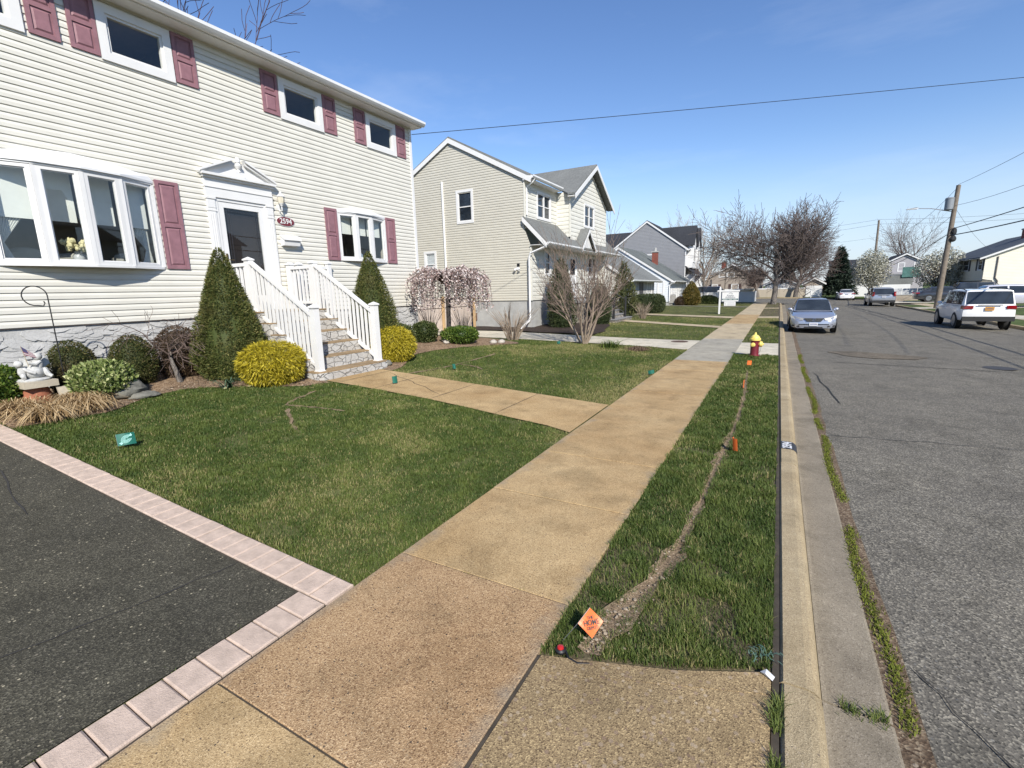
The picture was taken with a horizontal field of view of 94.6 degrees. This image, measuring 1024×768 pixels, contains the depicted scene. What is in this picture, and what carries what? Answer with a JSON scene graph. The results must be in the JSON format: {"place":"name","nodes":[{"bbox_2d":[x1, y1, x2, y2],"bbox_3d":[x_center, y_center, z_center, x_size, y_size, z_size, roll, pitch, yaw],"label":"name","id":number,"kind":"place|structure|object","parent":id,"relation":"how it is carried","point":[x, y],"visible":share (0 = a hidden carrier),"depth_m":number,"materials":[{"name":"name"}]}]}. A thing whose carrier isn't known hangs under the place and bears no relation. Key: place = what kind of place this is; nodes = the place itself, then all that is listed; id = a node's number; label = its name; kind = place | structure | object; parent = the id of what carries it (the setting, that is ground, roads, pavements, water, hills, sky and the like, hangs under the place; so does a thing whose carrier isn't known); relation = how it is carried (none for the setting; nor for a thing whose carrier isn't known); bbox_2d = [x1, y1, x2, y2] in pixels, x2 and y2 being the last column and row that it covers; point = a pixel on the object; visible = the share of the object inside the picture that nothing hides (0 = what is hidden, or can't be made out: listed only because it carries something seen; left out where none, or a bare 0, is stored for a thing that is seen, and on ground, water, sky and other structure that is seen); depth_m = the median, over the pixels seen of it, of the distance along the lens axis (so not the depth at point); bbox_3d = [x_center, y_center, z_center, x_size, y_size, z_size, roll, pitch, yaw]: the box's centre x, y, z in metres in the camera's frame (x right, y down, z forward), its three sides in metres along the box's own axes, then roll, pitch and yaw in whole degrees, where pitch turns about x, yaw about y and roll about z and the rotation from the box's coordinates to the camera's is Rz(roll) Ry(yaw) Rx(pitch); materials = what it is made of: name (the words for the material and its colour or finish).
{"place":"outdoors","nodes":[
{"label":"outdoors","id":0,"kind":"place"},
{"bbox_2d":[0,443,295,767],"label":"driveway","id":1,"kind":"structure","parent":0,"point":[74,553],"depth_m":2.70,"materials":[{"name":"asphalt"}]},
{"bbox_2d":[99,684,344,767],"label":"sidewalk","id":2,"kind":"structure","parent":0,"point":[217,726],"depth_m":1.88,"materials":[{"name":"concrete"}]},
{"bbox_2d":[1,301,755,766],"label":"lawn","id":3,"kind":"structure","parent":0,"point":[711,315],"depth_m":5.18,"materials":[{"name":"plant"}]},
{"bbox_2d":[0,373,329,427],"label":"planting bed","id":4,"kind":"object","parent":3,"relation":"on","point":[173,383],"visible":0.23,"depth_m":7.69,"materials":[{"name":"soil"}]},
{"bbox_2d":[0,363,23,404],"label":"leafy shrub","id":5,"kind":"object","parent":4,"relation":"on","point":[9,378],"visible":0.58,"depth_m":6.17,"materials":[{"name":"green plant"}]},
{"bbox_2d":[0,394,54,418],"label":"dried grass","id":6,"kind":"structure","parent":4,"relation":"on","point":[6,407],"depth_m":5.88,"materials":[{"name":"plant"}]},
{"bbox_2d":[22,387,53,403],"bbox_3d":[-6.459,0.142,6.423,0.340,0.220,0.340,5,13,29],"label":"terracotta pot","id":7,"kind":"object","parent":4,"relation":"on","point":[41,391],"visible":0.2,"depth_m":6.34,"materials":[{"name":"ceramic"}]},
{"bbox_2d":[15,378,58,389],"bbox_3d":[-6.465,-0.010,6.400,0.410,0.085,0.370,5,13,29],"label":"stone slab","id":8,"kind":"object","parent":7,"relation":"on","point":[39,384],"depth_m":6.28,"materials":[{"name":"stone"}]},
{"bbox_2d":[13,353,53,382],"bbox_3d":[-6.457,-0.236,6.369,0.350,0.370,0.394,5,13,29],"label":"cherub statue","id":9,"kind":"object","parent":8,"relation":"on","point":[36,369],"visible":1,"depth_m":6.33,"materials":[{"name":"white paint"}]},
{"bbox_2d":[0,400,101,427],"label":"dried grass","id":10,"kind":"structure","parent":4,"relation":"on","point":[50,411],"depth_m":5.76,"materials":[{"name":"plant"}]},
{"bbox_2d":[44,340,96,395],"bbox_3d":[-6.476,-0.249,6.964,0.671,0.825,0.672,5,13,29],"label":"dome yew","id":11,"kind":"object","parent":4,"relation":"on","point":[73,354],"visible":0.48,"depth_m":6.78,"materials":[{"name":"plant"}]},
{"bbox_2d":[41,393,134,417],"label":"dried grass","id":12,"kind":"structure","parent":4,"relation":"on","point":[91,401],"depth_m":6.17,"materials":[{"name":"plant"}]},
{"bbox_2d":[63,358,139,396],"bbox_3d":[-5.893,-0.080,6.802,0.866,0.599,0.870,5,13,29],"label":"variegated shrub","id":13,"kind":"object","parent":4,"relation":"on","point":[105,375],"visible":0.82,"depth_m":6.59,"materials":[{"name":"green plant"}]},
{"bbox_2d":[107,379,148,399],"bbox_3d":[-5.671,0.051,6.911,0.416,0.268,0.577,5,13,29],"label":"rock","id":14,"kind":"object","parent":4,"relation":"on","point":[137,386],"visible":0.53,"depth_m":6.83,"materials":[{"name":"stone"}]},
{"bbox_2d":[107,334,160,383],"bbox_3d":[-6.089,-0.397,7.602,0.687,0.843,0.695,5,13,29],"label":"dome yew","id":15,"kind":"object","parent":4,"relation":"on","point":[133,352],"visible":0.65,"depth_m":7.47,"materials":[{"name":"plant"}]},
{"bbox_2d":[86,305,221,381],"bbox_3d":[-5.611,-0.419,8.041,1.874,1.839,1.940,-4,11,-12],"label":"weeping maple","id":16,"kind":"object","parent":4,"relation":"on","point":[178,377],"visible":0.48,"depth_m":7.67,"materials":[{"name":"brown plant"}]},
{"bbox_2d":[153,325,199,377],"bbox_3d":[-5.797,-0.580,8.211,0.811,0.927,0.814,5,13,29],"label":"bronze shrub","id":17,"kind":"object","parent":4,"relation":"on","point":[185,370],"visible":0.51,"depth_m":8.02,"materials":[{"name":"plant"}]},
{"bbox_2d":[188,247,268,381],"bbox_3d":[-4.939,-1.177,8.120,1.266,2.308,1.262,5,13,29],"label":"conical spruce","id":18,"kind":"object","parent":4,"relation":"on","point":[225,309],"visible":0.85,"depth_m":7.88,"materials":[{"name":"green plant"}]},
{"bbox_2d":[231,339,307,386],"bbox_3d":[-4.105,-0.372,8.092,1.197,0.875,1.267,5,13,29],"label":"golden cypress","id":19,"kind":"object","parent":4,"relation":"on","point":[257,364],"visible":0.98,"depth_m":7.77,"materials":[{"name":"plant"}]},
{"bbox_2d":[0,424,353,767],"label":"paver border","id":20,"kind":"object","parent":3,"relation":"on","point":[110,734],"visible":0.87,"depth_m":2.62,"materials":[{"name":"stone"}]},
{"bbox_2d":[0,424,348,603],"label":"paver joint sand","id":21,"kind":"structure","parent":20,"relation":"on","point":[171,527],"depth_m":3.48,"materials":[{"name":"sand"}]},
{"bbox_2d":[36,605,325,767],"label":"paver joint sand","id":22,"kind":"structure","parent":3,"relation":"on","point":[108,758],"depth_m":2.09,"materials":[{"name":"sand"}]},
{"bbox_2d":[0,0,425,388],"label":"house","id":23,"kind":"structure","parent":3,"relation":"on","point":[153,153],"depth_m":8.39,"materials":[{"name":"beige"}]},
{"bbox_2d":[0,0,24,32],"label":"window","id":24,"kind":"structure","parent":23,"relation":"in","point":[11,17],"depth_m":6.53,"materials":[{"name":"white plastic"}]},
{"bbox_2d":[59,237,85,259],"bbox_3d":[-6.778,-2.077,7.383,0.315,0.410,0.402,5,13,29],"label":"flower vase","id":25,"kind":"object","parent":23,"relation":"on","point":[69,244],"visible":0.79,"depth_m":7.29,"materials":[{"name":"ceramic"}]},
{"bbox_2d":[0,148,165,269],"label":"bow window","id":26,"kind":"structure","parent":23,"relation":"in","point":[33,161],"depth_m":7.18,"materials":[{"name":"white plastic"}]},
{"bbox_2d":[92,0,175,82],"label":"window","id":27,"kind":"structure","parent":23,"relation":"in","point":[102,12],"depth_m":7.75,"materials":[{"name":"white plastic"}]},
{"bbox_2d":[215,197,274,309],"bbox_3d":[-5.417,-2.584,9.688,0.114,2.210,1.058,5,13,29],"label":"storm door","id":28,"kind":"structure","parent":23,"relation":"in","point":[221,203],"depth_m":9.70,"materials":[{"name":"white plastic"}]},
{"bbox_2d":[224,208,265,294],"bbox_3d":[-5.534,-2.594,9.752,0.045,2.210,0.960,5,13,29],"label":"front door","id":29,"kind":"structure","parent":23,"relation":"in","point":[244,234],"depth_m":9.69,"materials":[{"name":"black glass"}]},
{"bbox_2d":[276,76,324,132],"bbox_3d":[-4.703,-6.182,10.507,0.095,0.820,1.110,5,13,29],"label":"window","id":30,"kind":"structure","parent":23,"relation":"in","point":[282,84],"depth_m":10.47,"materials":[{"name":"white plastic"}]},
{"bbox_2d":[337,208,387,262],"bbox_3d":[-3.835,-3.872,12.289,0.204,1.339,1.690,5,13,29],"label":"bow window","id":31,"kind":"structure","parent":23,"relation":"in","point":[354,213],"depth_m":12.09,"materials":[{"name":"white plastic"}]},
{"bbox_2d":[364,112,396,156],"bbox_3d":[-3.513,-6.624,12.608,0.095,0.820,1.100,5,13,29],"label":"window","id":32,"kind":"structure","parent":23,"relation":"in","point":[369,118],"depth_m":12.60,"materials":[{"name":"white plastic"}]},
{"bbox_2d":[412,77,1023,134],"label":"overhead wire","id":33,"kind":"object","parent":23,"relation":"attached to","point":[713,107],"visible":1,"depth_m":14.09,"materials":[{"name":"black metal"}]},
{"bbox_2d":[163,0,309,63],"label":"tall bare tree","id":34,"kind":"object","parent":3,"relation":"on","point":[245,29],"visible":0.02,"depth_m":16.59,"materials":[{"name":"brown plant"}]},
{"bbox_2d":[254,308,387,380],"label":"front steps","id":35,"kind":"structure","parent":3,"relation":"on","point":[345,353],"depth_m":9.18,"materials":[{"name":"stone"}]},
{"bbox_2d":[225,257,325,371],"bbox_3d":[-4.517,-1.331,8.822,2.592,2.080,0.152,5,13,29],"label":"stair railing","id":36,"kind":"object","parent":35,"relation":"on","point":[250,267],"visible":0.75,"depth_m":8.61,"materials":[{"name":"white plastic"}]},
{"bbox_2d":[284,260,382,360],"bbox_3d":[-3.828,-1.586,10.037,2.592,2.080,0.152,5,13,29],"label":"stair railing","id":37,"kind":"object","parent":35,"relation":"on","point":[313,268],"visible":0.92,"depth_m":9.90,"materials":[{"name":"white plastic"}]},
{"bbox_2d":[418,296,475,330],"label":"wooden gate","id":38,"kind":"structure","parent":3,"relation":"on","point":[441,324],"depth_m":19.33,"materials":[{"name":"brown wood"}]},
{"bbox_2d":[384,335,517,370],"bbox_3d":[-2.322,-1.000,12.701,3.100,0.288,5.950,5,13,29],"label":"planting bed","id":39,"kind":"object","parent":3,"relation":"on","point":[427,347],"visible":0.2,"depth_m":12.90,"materials":[{"name":"soil"}]},
{"bbox_2d":[348,251,402,344],"bbox_3d":[-3.150,-1.767,10.662,1.350,2.414,1.387,5,13,29],"label":"conical spruce","id":40,"kind":"object","parent":39,"relation":"on","point":[371,286],"visible":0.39,"depth_m":10.37,"materials":[{"name":"green plant"}]},
{"bbox_2d":[369,324,416,362],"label":"golden cypress","id":41,"kind":"object","parent":39,"relation":"on","point":[398,344],"visible":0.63,"depth_m":10.16,"materials":[{"name":"plant"}]},
{"bbox_2d":[412,320,438,342],"bbox_3d":[-2.456,-1.476,13.262,0.826,0.676,0.808,5,13,29],"label":"leafy shrub","id":42,"kind":"object","parent":39,"relation":"on","point":[426,331],"visible":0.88,"depth_m":13.05,"materials":[{"name":"green plant"}]},
{"bbox_2d":[404,264,493,327],"bbox_3d":[-1.895,-2.429,14.045,2.883,2.231,2.569,5,13,29],"label":"weeping cherry","id":43,"kind":"object","parent":39,"relation":"on","point":[455,276],"visible":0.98,"depth_m":13.51,"materials":[{"name":"pink plant"}]},
{"bbox_2d":[440,325,478,343],"bbox_3d":[-1.488,-1.421,13.456,1.152,0.548,1.134,-3,11,-6],"label":"leafy shrub","id":44,"kind":"object","parent":39,"relation":"on","point":[456,334],"visible":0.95,"depth_m":13.13,"materials":[{"name":"green plant"}]},
{"bbox_2d":[326,369,607,431],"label":"front walk","id":45,"kind":"structure","parent":3,"relation":"on","point":[566,414],"depth_m":7.45,"materials":[{"name":"concrete"}]},
{"bbox_2d":[488,307,539,339],"bbox_3d":[0.097,-1.945,15.358,1.635,1.052,1.501,0,11,8],"label":"bare hydrangea","id":46,"kind":"object","parent":3,"relation":"on","point":[516,333],"visible":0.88,"depth_m":15.28,"materials":[{"name":"plant"}]},
{"bbox_2d":[413,137,620,328],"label":"house","id":47,"kind":"structure","parent":3,"relation":"on","point":[485,212],"depth_m":20.91,"materials":[{"name":"beige"}]},
{"bbox_2d":[455,188,473,223],"bbox_3d":[-2.063,-7.802,20.795,0.900,1.410,0.095,5,13,29],"label":"window","id":48,"kind":"structure","parent":47,"relation":"in","point":[464,202],"depth_m":20.81,"materials":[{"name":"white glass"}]},
{"bbox_2d":[536,191,550,222],"bbox_3d":[1.397,-7.861,20.988,0.095,1.160,1.450,5,13,29],"label":"window","id":49,"kind":"structure","parent":47,"relation":"in","point":[543,201],"depth_m":20.99,"materials":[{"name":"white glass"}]},
{"bbox_2d":[472,326,605,333],"bbox_3d":[0.275,-2.289,19.839,7.100,0.126,1.550,5,13,29],"label":"mulch strip","id":50,"kind":"object","parent":3,"relation":"on","point":[540,329],"visible":0.64,"depth_m":19.38,"materials":[{"name":"soil"}]},
{"bbox_2d":[536,322,609,329],"bbox_3d":[3.455,-2.765,21.706,3.200,0.133,4.900,5,13,29],"label":"mulch strip","id":51,"kind":"object","parent":3,"relation":"on","point":[597,326],"visible":0.32,"depth_m":20.32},
{"bbox_2d":[545,256,577,327],"bbox_3d":[2.103,-3.873,20.220,1.514,3.135,1.510,5,13,29],"label":"arborvitae","id":52,"kind":"object","parent":51,"relation":"on","point":[557,320],"visible":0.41,"depth_m":19.98,"materials":[{"name":"green plant"}]},
{"bbox_2d":[529,207,639,343],"bbox_3d":[2.271,-3.187,14.528,3.505,4.015,3.507,-2,11,-1],"label":"crape myrtle","id":53,"kind":"object","parent":3,"relation":"on","point":[586,337],"visible":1,"depth_m":14.29,"materials":[{"name":"plant"}]},
{"bbox_2d":[610,261,641,315],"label":"spruce tree","id":54,"kind":"object","parent":3,"relation":"on","point":[629,293],"visible":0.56,"depth_m":27.18,"materials":[{"name":"green plant"}]},
{"bbox_2d":[605,250,662,309],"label":"house","id":55,"kind":"structure","parent":3,"relation":"on","point":[644,280],"depth_m":36.16,"materials":[{"name":"grey"}]},
{"bbox_2d":[631,293,665,312],"bbox_3d":[9.451,-5.598,32.748,2.309,1.424,4.504,5,13,29],"label":"clipped hedge","id":56,"kind":"object","parent":3,"relation":"on","point":[658,303],"visible":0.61,"depth_m":31.30,"materials":[{"name":"plant"}]},
{"bbox_2d":[615,246,690,304],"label":"house","id":57,"kind":"structure","parent":3,"relation":"on","point":[671,287],"depth_m":44.63,"materials":[{"name":"white"}]},
{"bbox_2d":[606,220,701,288],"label":"house","id":58,"kind":"structure","parent":3,"relation":"on","point":[673,245],"depth_m":54.22,"materials":[{"name":"grey"}]},
{"bbox_2d":[681,281,701,305],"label":"cypress shrub","id":59,"kind":"object","parent":3,"relation":"on","point":[691,295],"visible":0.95,"depth_m":42.86,"materials":[{"name":"plant"}]},
{"bbox_2d":[219,489,623,767],"bbox_3d":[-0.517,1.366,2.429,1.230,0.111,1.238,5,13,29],"label":"sidewalk","id":60,"kind":"structure","parent":0,"point":[402,660],"depth_m":2.25,"materials":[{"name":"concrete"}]},
{"bbox_2d":[464,655,539,767],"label":"expansion joint","id":61,"kind":"object","parent":60,"relation":"in","point":[485,738],"visible":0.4,"depth_m":1.98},
{"bbox_2d":[383,339,686,405],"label":"grass","id":62,"kind":"structure","parent":0,"point":[541,346],"depth_m":10.31,"materials":[{"name":"plant"}]},
{"bbox_2d":[403,360,727,604],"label":"sidewalk","id":63,"kind":"structure","parent":0,"point":[609,458],"depth_m":4.01,"materials":[{"name":"concrete"}]},
{"bbox_2d":[438,331,698,349],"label":"neighbour driveway","id":64,"kind":"structure","parent":0,"point":[662,343],"depth_m":15.96,"materials":[{"name":"concrete"}]},
{"bbox_2d":[159,0,1023,285],"label":"sky","id":65,"kind":"structure","parent":0,"point":[447,65],"materials":[{"name":"blue"}]},
{"bbox_2d":[469,655,770,767],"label":"driveway apron","id":66,"kind":"object","parent":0,"point":[551,720],"visible":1,"depth_m":1.94,"materials":[{"name":"concrete"}]},
{"bbox_2d":[537,303,779,767],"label":"verge","id":67,"kind":"structure","parent":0,"point":[585,656],"depth_m":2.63,"materials":[{"name":"plant"}]},
{"bbox_2d":[562,607,602,640],"bbox_3d":[0.349,1.239,2.369,0.219,0.183,0.085,-4,11,-14],"label":"marker flag","id":68,"kind":"object","parent":67,"relation":"on","point":[590,622],"visible":1,"depth_m":2.37,"materials":[{"name":"plastic"}]},
{"bbox_2d":[578,370,749,655],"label":"trench soil","id":69,"kind":"structure","parent":67,"relation":"on","point":[643,586],"depth_m":2.86,"materials":[{"name":"soil"}]},
{"bbox_2d":[579,375,747,655],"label":"pebbles","id":70,"kind":"object","parent":69,"relation":"on","point":[606,621],"visible":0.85,"depth_m":2.55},
{"bbox_2d":[683,189,848,303],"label":"street tree","id":71,"kind":"object","parent":67,"relation":"on","point":[797,242],"visible":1,"depth_m":42.38,"materials":[{"name":"grey plant"}]},
{"bbox_2d":[770,340,778,765],"bbox_3d":[12.265,-2.712,21.691,0.029,0.120,56.000,5,13,29],"label":"expansion joint","id":72,"kind":"object","parent":67,"relation":"on","point":[775,686],"visible":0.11,"depth_m":2.56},
{"bbox_2d":[592,316,729,340],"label":"grass","id":73,"kind":"structure","parent":0,"point":[673,330],"depth_m":19.87,"materials":[{"name":"plant"}]},
{"bbox_2d":[674,338,743,361],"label":"sidewalk","id":74,"kind":"structure","parent":0,"point":[718,350],"depth_m":13.01,"materials":[{"name":"concrete"}]},
{"bbox_2d":[705,323,752,338],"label":"sidewalk","id":75,"kind":"structure","parent":0,"point":[731,331],"depth_m":18.17,"materials":[{"name":"concrete"}]},
{"bbox_2d":[735,343,777,356],"bbox_3d":[6.918,-0.941,13.292,0.998,0.120,2.900,5,13,29],"label":"driveway apron","id":76,"kind":"object","parent":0,"point":[767,348],"visible":0.36,"depth_m":13.14,"materials":[{"name":"concrete"}]},
{"bbox_2d":[742,318,778,342],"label":"grass","id":77,"kind":"structure","parent":0,"point":[775,330],"depth_m":18.51,"materials":[{"name":"plant"}]},
{"bbox_2d":[759,295,864,297],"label":"lawn","id":78,"kind":"structure","parent":0,"point":[830,296],"depth_m":68.37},
{"bbox_2d":[701,259,763,288],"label":"house","id":79,"kind":"structure","parent":78,"relation":"on","point":[716,282],"depth_m":77.53,"materials":[{"name":"beige"}]},
{"bbox_2d":[725,287,804,296],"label":"tan fence","id":80,"kind":"object","parent":78,"relation":"on","point":[763,293],"visible":0.38,"depth_m":69.00,"materials":[{"name":"plastic"}]},
{"bbox_2d":[790,221,845,296],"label":"corner tree","id":81,"kind":"object","parent":78,"relation":"on","point":[795,294],"visible":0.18,"depth_m":65.57,"materials":[{"name":"brown plant"}]},
{"bbox_2d":[822,245,858,295],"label":"conifer","id":82,"kind":"object","parent":78,"relation":"on","point":[838,282],"visible":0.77,"depth_m":67.60,"materials":[{"name":"green plant"}]},
{"bbox_2d":[828,253,925,294],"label":"house","id":83,"kind":"structure","parent":78,"relation":"on","point":[901,274],"depth_m":73.72,"materials":[{"name":"grey"}]},
{"bbox_2d":[872,211,946,256],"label":"bare tree","id":84,"kind":"object","parent":78,"relation":"on","point":[897,250],"visible":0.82,"depth_m":82.35,"materials":[{"name":"grey plant"}]},
{"bbox_2d":[756,298,918,305],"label":"side street","id":85,"kind":"structure","parent":0,"point":[840,301],"depth_m":55.24,"materials":[{"name":"asphalt"}]},
{"bbox_2d":[667,205,739,286],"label":"tall bare tree","id":86,"kind":"object","parent":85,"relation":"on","point":[709,266],"visible":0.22,"depth_m":62.03,"materials":[{"name":"brown plant"}]},
{"bbox_2d":[850,248,894,290],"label":"pear tree","id":87,"kind":"object","parent":85,"relation":"on","point":[871,263],"visible":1,"depth_m":59.80,"materials":[{"name":"white plant"}]},
{"bbox_2d":[763,283,949,304],"bbox_3d":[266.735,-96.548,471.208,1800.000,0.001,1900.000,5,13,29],"label":"ground","id":88,"kind":"structure","parent":0,"point":[863,298],"depth_m":186.86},
{"bbox_2d":[779,303,828,767],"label":"kerb","id":89,"kind":"structure","parent":88,"relation":"on","point":[802,741],"depth_m":2.48,"materials":[{"name":"concrete"}]},
{"bbox_2d":[762,684,799,767],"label":"grass tuft","id":90,"kind":"object","parent":89,"relation":"on","point":[776,711],"visible":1,"depth_m":1.92,"materials":[{"name":"green plant"}]},
{"bbox_2d":[784,302,1023,767],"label":"road","id":91,"kind":"structure","parent":0,"point":[939,524],"depth_m":4.33,"materials":[{"name":"asphalt"}]},
{"bbox_2d":[787,298,838,332],"bbox_3d":[12.792,-2.986,20.199,1.798,1.374,4.365,5,13,29],"label":"parked sedan","id":92,"kind":"object","parent":91,"relation":"on","point":[816,313],"visible":0.99,"depth_m":18.89,"materials":[{"name":"silver metal"}]},
{"bbox_2d":[782,305,904,767],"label":"gutter","id":93,"kind":"object","parent":91,"relation":"on","point":[848,668],"visible":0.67,"depth_m":2.67,"materials":[{"name":"concrete"}]},
{"bbox_2d":[838,693,895,730],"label":"weeds","id":94,"kind":"object","parent":93,"relation":"on","point":[874,718],"visible":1,"depth_m":2.10,"materials":[{"name":"green plant"}]},
{"bbox_2d":[786,311,937,767],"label":"gutter dirt","id":95,"kind":"structure","parent":91,"relation":"on","point":[916,752],"depth_m":2.48,"materials":[{"name":"soil"}]},
{"bbox_2d":[797,354,921,738],"bbox_3d":[4.181,0.556,6.418,0.203,0.025,15.425,5,13,29],"label":"gutter moss","id":96,"kind":"object","parent":95,"relation":"on","point":[829,466],"visible":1,"depth_m":2.88,"materials":[{"name":"plant"}]},
{"bbox_2d":[828,351,926,358],"bbox_3d":[9.916,-0.773,12.817,2.237,0.074,1.311,5,13,29],"label":"road patch","id":97,"kind":"object","parent":91,"relation":"on","point":[870,355],"visible":1,"depth_m":12.81,"materials":[{"name":"asphalt"}]},
{"bbox_2d":[864,287,896,305],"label":"parked suv","id":98,"kind":"object","parent":91,"relation":"on","point":[885,295],"visible":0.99,"depth_m":42.25,"materials":[{"name":"silver metal"}]},
{"bbox_2d":[934,288,1016,329],"bbox_3d":[21.315,-3.529,21.912,2.046,1.816,4.487,5,13,29],"label":"parked suv","id":99,"kind":"object","parent":91,"relation":"on","point":[979,306],"visible":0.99,"depth_m":20.29,"materials":[{"name":"white paint"}]},
{"bbox_2d":[895,301,942,302],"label":"driveway","id":100,"kind":"structure","parent":0,"point":[914,302],"depth_m":47.47,"materials":[{"name":"concrete"}]},
{"bbox_2d":[912,286,954,301],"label":"parked sedan","id":101,"kind":"object","parent":100,"relation":"on","point":[928,294],"visible":0.48,"depth_m":46.60,"materials":[{"name":"grey paint"}]},
{"bbox_2d":[910,299,1023,315],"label":"lawn","id":102,"kind":"structure","parent":0,"point":[1019,311],"depth_m":31.99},
{"bbox_2d":[910,246,965,286],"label":"pear tree","id":103,"kind":"object","parent":102,"relation":"on","point":[933,265],"visible":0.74,"depth_m":53.18,"materials":[{"name":"white plant"}]},
{"bbox_2d":[949,228,1023,286],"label":"house","id":104,"kind":"structure","parent":102,"relation":"on","point":[1000,262],"depth_m":46.50,"materials":[{"name":"beige"}]},
{"bbox_2d":[913,306,1023,308],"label":"driveway","id":105,"kind":"structure","parent":0,"point":[935,308],"depth_m":36.04,"materials":[{"name":"concrete"}]},
{"bbox_2d":[906,185,960,307],"bbox_3d":[31.302,-10.120,35.580,3.106,8.975,0.542,5,13,29],"label":"utility pole","id":106,"kind":"object","parent":105,"relation":"on","point":[951,203],"visible":0.94,"depth_m":34.84,"materials":[{"name":"brown wood"}]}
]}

